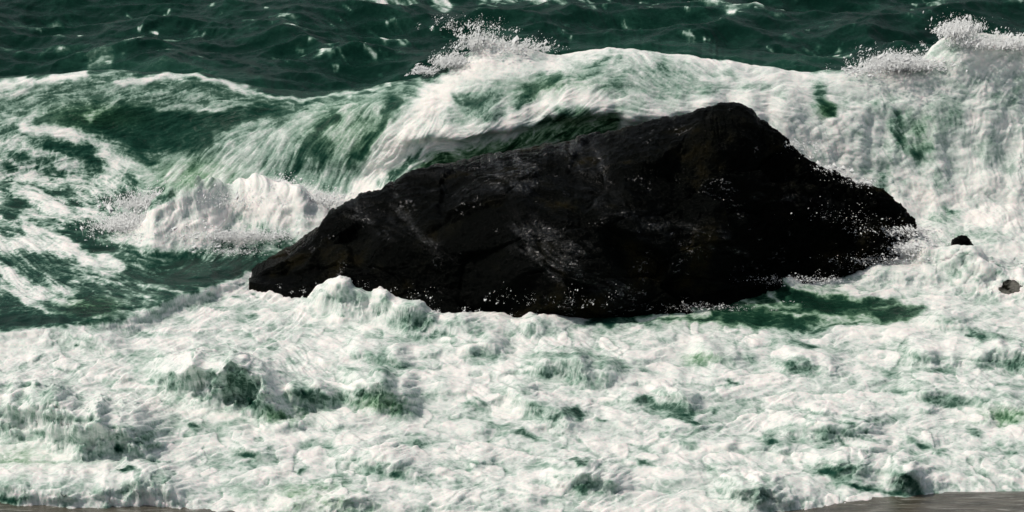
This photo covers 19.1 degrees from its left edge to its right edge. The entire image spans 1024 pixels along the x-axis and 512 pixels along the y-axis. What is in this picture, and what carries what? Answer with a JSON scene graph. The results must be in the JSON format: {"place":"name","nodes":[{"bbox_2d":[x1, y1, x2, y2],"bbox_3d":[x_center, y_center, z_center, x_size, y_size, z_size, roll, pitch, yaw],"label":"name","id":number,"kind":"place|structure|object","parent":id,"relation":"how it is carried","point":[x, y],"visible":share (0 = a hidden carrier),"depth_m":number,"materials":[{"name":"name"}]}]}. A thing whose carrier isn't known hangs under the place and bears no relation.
{"place":"outdoors","nodes":[
{"label":"outdoors","id":0,"kind":"place"},
{"bbox_2d":[0,0,1023,511],"bbox_3d":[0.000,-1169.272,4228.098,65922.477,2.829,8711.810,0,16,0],"label":"water","id":1,"kind":"structure","parent":0,"point":[288,62],"depth_m":49.27,"materials":[{"name":"liquid"}]},
{"bbox_2d":[55,172,358,257],"bbox_3d":[-4.321,-0.773,45.607,5.268,0.987,3.365,0,16,0],"label":"splash spray","id":2,"kind":"object","parent":1,"relation":"on","point":[124,223],"visible":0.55,"depth_m":45.35,"materials":[{"name":"white liquid"}]},
{"bbox_2d":[405,13,567,75],"bbox_3d":[-0.477,-3.291,48.042,2.654,1.187,1.816,9,18,28],"label":"crest spray","id":3,"kind":"object","parent":1,"relation":"on","point":[451,61],"visible":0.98,"depth_m":47.94,"materials":[{"name":"white liquid"}]},
{"bbox_2d":[0,0,1023,511],"bbox_3d":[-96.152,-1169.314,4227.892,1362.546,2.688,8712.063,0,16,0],"label":"sea foam","id":4,"kind":"object","parent":1,"relation":"on","point":[444,444],"visible":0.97,"depth_m":39.32,"materials":[{"name":"liquid"}]},
{"bbox_2d":[249,102,917,318],"bbox_3d":[1.114,-0.594,43.506,9.758,3.023,5.573,0,16,0],"label":"rock","id":5,"kind":"object","parent":1,"relation":"in","point":[663,214],"visible":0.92,"depth_m":42.66,"materials":[{"name":"black stone"}]},
{"bbox_2d":[277,139,953,314],"bbox_3d":[2.116,-0.322,42.231,10.170,1.912,4.008,-6,17,-22],"label":"rock spray","id":6,"kind":"object","parent":5,"relation":"on","point":[907,248],"visible":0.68,"depth_m":43.60,"materials":[{"name":"white liquid"}]},
{"bbox_2d":[826,7,1023,78],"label":"burst spray","id":7,"kind":"object","parent":1,"relation":"on","point":[899,62],"visible":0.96,"depth_m":47.05,"materials":[{"name":"white liquid"}]},
{"bbox_2d":[951,235,973,245],"bbox_3d":[6.465,0.299,43.731,0.471,1.104,1.174,0,16,0],"label":"rock","id":8,"kind":"object","parent":1,"relation":"in","point":[962,240],"visible":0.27,"depth_m":43.71,"materials":[{"name":"black stone"}]},
{"bbox_2d":[998,280,1022,294],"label":"rock","id":9,"kind":"object","parent":1,"relation":"in","point":[1008,287],"visible":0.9,"depth_m":42.57,"materials":[{"name":"grey stone"}]},
{"bbox_2d":[0,491,1023,511],"bbox_3d":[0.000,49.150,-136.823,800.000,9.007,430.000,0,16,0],"label":"beach","id":10,"kind":"structure","parent":0,"point":[1005,501],"depth_m":34.52,"materials":[{"name":"grey sand"}]}
]}

